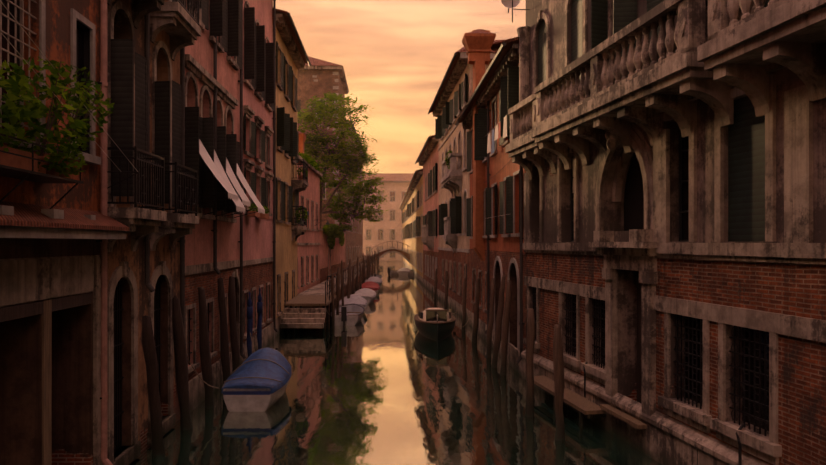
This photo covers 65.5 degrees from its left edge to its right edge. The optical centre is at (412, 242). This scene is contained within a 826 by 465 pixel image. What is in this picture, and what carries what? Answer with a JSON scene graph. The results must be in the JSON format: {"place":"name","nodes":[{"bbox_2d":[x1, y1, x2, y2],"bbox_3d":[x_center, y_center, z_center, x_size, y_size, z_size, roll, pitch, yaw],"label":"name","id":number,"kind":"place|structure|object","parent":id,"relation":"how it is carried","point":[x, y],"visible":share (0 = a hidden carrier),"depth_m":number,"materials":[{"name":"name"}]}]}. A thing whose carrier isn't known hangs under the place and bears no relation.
{"place":"outdoors","nodes":[
{"label":"outdoors","id":0,"kind":"place"},
{"bbox_2d":[0,0,128,464],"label":"orange building","id":1,"kind":"structure","parent":0,"point":[57,231],"depth_m":9.14,"materials":[{"name":"paint"}]},
{"bbox_2d":[0,56,113,177],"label":"windowbox plants","id":2,"kind":"object","parent":1,"relation":"on","point":[15,85],"visible":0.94,"depth_m":8.23,"materials":[{"name":"green plant"}]},
{"bbox_2d":[239,0,277,363],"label":"pink building","id":3,"kind":"structure","parent":0,"point":[259,147],"depth_m":24.13,"materials":[{"name":"paint"}]},
{"bbox_2d":[249,202,268,213],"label":"potted plants","id":4,"kind":"object","parent":3,"relation":"on","point":[253,206],"visible":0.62,"depth_m":22.35,"materials":[{"name":"green plant"}]},
{"bbox_2d":[274,9,310,338],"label":"yellow building","id":5,"kind":"structure","parent":0,"point":[291,56],"depth_m":30.36,"materials":[{"name":"paint"}]},
{"bbox_2d":[295,166,307,221],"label":"balcony plants","id":6,"kind":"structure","parent":5,"relation":"attached to","point":[297,215],"depth_m":33.19,"materials":[{"name":"green plant"}]},
{"bbox_2d":[129,262,661,464],"bbox_3d":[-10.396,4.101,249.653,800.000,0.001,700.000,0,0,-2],"label":"canal water","id":7,"kind":"structure","parent":0,"point":[383,381],"depth_m":15.44,"materials":[{"name":"liquid"}]},
{"bbox_2d":[107,0,200,464],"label":"ochre building","id":8,"kind":"structure","parent":7,"relation":"on","point":[148,41],"depth_m":12.38,"materials":[{"name":"paint"}]},
{"bbox_2d":[0,0,139,188],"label":"clothesline","id":9,"kind":"object","parent":8,"relation":"attached to","point":[136,172],"visible":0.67,"depth_m":9.49,"materials":[{"name":"fabric"}]},
{"bbox_2d":[142,276,239,455],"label":"mooring posts","id":10,"kind":"object","parent":7,"relation":"in","point":[181,371],"visible":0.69,"depth_m":14.02,"materials":[{"name":"brown wood"}]},
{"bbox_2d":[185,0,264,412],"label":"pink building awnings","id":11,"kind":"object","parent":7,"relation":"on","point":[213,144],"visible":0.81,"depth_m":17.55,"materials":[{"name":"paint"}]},
{"bbox_2d":[246,288,262,356],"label":"mooring posts","id":12,"kind":"object","parent":7,"relation":"in","point":[250,322],"visible":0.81,"depth_m":19.97,"materials":[{"name":"wood"}]},
{"bbox_2d":[221,348,291,411],"bbox_3d":[-4.060,3.601,17.305,1.554,1.414,3.446,0,0,-2],"label":"covered boat","id":13,"kind":"object","parent":7,"relation":"on","point":[257,381],"visible":0.98,"depth_m":16.11,"materials":[{"name":"fabric"}]},
{"bbox_2d":[297,131,321,293],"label":"building","id":14,"kind":"structure","parent":7,"relation":"on","point":[308,259],"depth_m":41.22,"materials":[{"name":"pink paint"}]},
{"bbox_2d":[299,152,319,170],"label":"roof garden plants","id":15,"kind":"object","parent":14,"relation":"on","point":[310,161],"visible":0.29,"depth_m":39.48,"materials":[{"name":"green plant"}]},
{"bbox_2d":[297,56,348,228],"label":"building","id":16,"kind":"structure","parent":7,"relation":"on","point":[314,68],"depth_m":63.54,"materials":[{"name":"brown stone"}]},
{"bbox_2d":[280,263,373,329],"bbox_3d":[-5.647,3.726,60.801,2.250,1.750,63.724,0,0,-1],"label":"dock","id":17,"kind":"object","parent":7,"relation":"on","point":[309,309],"visible":0.62,"depth_m":30.19,"materials":[{"name":"wood"}]},
{"bbox_2d":[284,257,371,303],"bbox_3d":[-5.623,2.339,60.926,2.149,1.024,61.524,0,0,-1],"label":"walkway railing","id":18,"kind":"object","parent":17,"relation":"on","point":[355,271],"visible":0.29,"depth_m":35.67,"materials":[{"name":"wood"}]},
{"bbox_2d":[187,272,473,388],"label":"mooring ropes","id":19,"kind":"object","parent":7,"relation":"on","point":[328,313],"visible":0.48,"depth_m":19.68,"materials":[{"name":"brown fabric"}]},
{"bbox_2d":[320,229,345,282],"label":"brick garden wall","id":20,"kind":"structure","parent":7,"relation":"on","point":[334,256],"depth_m":51.95,"materials":[{"name":"brick"}]},
{"bbox_2d":[289,218,345,230],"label":"wall lamps","id":21,"kind":"object","parent":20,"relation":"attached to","point":[301,222],"depth_m":42.05,"materials":[{"name":"metal"}]},
{"bbox_2d":[323,224,344,248],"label":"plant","id":22,"kind":"object","parent":20,"relation":"attached to","point":[338,233],"visible":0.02,"depth_m":51.23,"materials":[{"name":"green plant"}]},
{"bbox_2d":[297,92,386,230],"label":"garden tree","id":23,"kind":"object","parent":7,"relation":"on","point":[366,159],"depth_m":51.16,"materials":[{"name":"green plant"}]},
{"bbox_2d":[331,304,364,325],"bbox_3d":[-3.374,3.791,33.684,1.689,1.320,4.569,0,0,-2],"label":"boat","id":24,"kind":"object","parent":7,"relation":"on","point":[350,314],"visible":0.69,"depth_m":31.76,"materials":[{"name":"grey wood"}]},
{"bbox_2d":[339,119,363,270],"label":"stone building","id":25,"kind":"structure","parent":7,"relation":"on","point":[353,243],"depth_m":73.72,"materials":[{"name":"brown stone"}]},
{"bbox_2d":[339,295,366,307],"bbox_3d":[-3.597,3.756,38.945,1.693,1.103,4.447,0,0,-2],"label":"boat","id":26,"kind":"object","parent":7,"relation":"on","point":[357,299],"visible":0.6,"depth_m":38.06,"materials":[{"name":"grey fabric"}]},
{"bbox_2d":[331,249,378,329],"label":"mooring posts","id":27,"kind":"object","parent":7,"relation":"in","point":[350,290],"visible":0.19,"depth_m":38.55,"materials":[{"name":"brown wood"}]},
{"bbox_2d":[351,288,375,304],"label":"boat","id":28,"kind":"object","parent":7,"relation":"on","point":[368,295],"visible":0.67,"depth_m":43.51,"materials":[{"name":"grey fabric"}]},
{"bbox_2d":[359,281,379,293],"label":"boat","id":29,"kind":"object","parent":7,"relation":"on","point":[374,287],"depth_m":51.38,"materials":[{"name":"red fabric"}]},
{"bbox_2d":[365,277,382,285],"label":"boat","id":30,"kind":"object","parent":7,"relation":"on","point":[377,280],"depth_m":59.23,"materials":[{"name":"grey fabric"}]},
{"bbox_2d":[362,248,409,262],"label":"bridge arch","id":31,"kind":"structure","parent":7,"relation":"on","point":[384,252],"depth_m":92.81,"materials":[{"name":"brown stone"}]},
{"bbox_2d":[373,241,409,251],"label":"bridge railing","id":32,"kind":"object","parent":31,"relation":"on","point":[397,245],"depth_m":92.90,"materials":[{"name":"brown metal"}]},
{"bbox_2d":[363,173,413,261],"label":"building","id":33,"kind":"structure","parent":7,"relation":"on","point":[368,230],"depth_m":139.81,"materials":[{"name":"paint"}]},
{"bbox_2d":[387,267,413,274],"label":"boat","id":34,"kind":"object","parent":7,"relation":"on","point":[390,272],"depth_m":81.73,"materials":[{"name":"wood"}]},
{"bbox_2d":[276,0,525,297],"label":"haze veils","id":35,"kind":"object","parent":7,"relation":"on","point":[398,99],"visible":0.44,"depth_m":79.79,"materials":[{"name":"orange"}]},
{"bbox_2d":[397,268,410,275],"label":"boat","id":36,"kind":"object","parent":7,"relation":"on","point":[404,271],"depth_m":79.91,"materials":[{"name":"grey fabric"}]},
{"bbox_2d":[399,169,422,284],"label":"yellow building","id":37,"kind":"structure","parent":7,"relation":"on","point":[417,182],"depth_m":77.19,"materials":[{"name":"paint"}]},
{"bbox_2d":[415,135,438,298],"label":"pink building","id":38,"kind":"structure","parent":7,"relation":"on","point":[431,187],"depth_m":51.43,"materials":[{"name":"paint"}]},
{"bbox_2d":[414,308,455,341],"bbox_3d":[1.023,3.593,29.099,1.928,1.430,4.948,0,0,-2],"label":"boat","id":39,"kind":"object","parent":7,"relation":"on","point":[433,323],"visible":1,"depth_m":27.71,"materials":[{"name":"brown wood"}]},
{"bbox_2d":[428,29,515,322],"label":"cream building","id":40,"kind":"structure","parent":7,"relation":"on","point":[452,96],"depth_m":36.65,"materials":[{"name":"paint"}]},
{"bbox_2d":[445,150,451,168],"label":"balcony plants","id":41,"kind":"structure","parent":40,"relation":"attached to","point":[448,159],"depth_m":35.48,"materials":[{"name":"green plant"}]},
{"bbox_2d":[434,269,564,440],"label":"mooring posts","id":42,"kind":"object","parent":7,"relation":"in","point":[558,359],"visible":0.9,"depth_m":19.92,"materials":[{"name":"brown wood"}]},
{"bbox_2d":[501,0,825,464],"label":"palazzo","id":43,"kind":"structure","parent":7,"relation":"on","point":[669,156],"depth_m":11.07,"materials":[{"name":"brick"}]},
{"bbox_2d":[534,376,646,428],"bbox_3d":[3.947,4.001,14.946,1.097,1.000,5.455,0,0,-19],"label":"landing plank","id":44,"kind":"object","parent":43,"relation":"attached to","point":[582,406],"visible":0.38,"depth_m":14.36,"materials":[{"name":"brown wood"}]},
{"bbox_2d":[583,362,744,464],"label":"iron hooks","id":45,"kind":"object","parent":43,"relation":"attached to","point":[740,448],"visible":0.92,"depth_m":9.72,"materials":[{"name":"black metal"}]},
{"bbox_2d":[276,0,525,172],"label":"sky","id":46,"kind":"structure","parent":0,"point":[436,79],"materials":[{"name":"orange"}]},
{"bbox_2d":[455,30,525,375],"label":"red building","id":47,"kind":"structure","parent":0,"point":[495,218],"depth_m":24.44,"materials":[{"name":"paint"}]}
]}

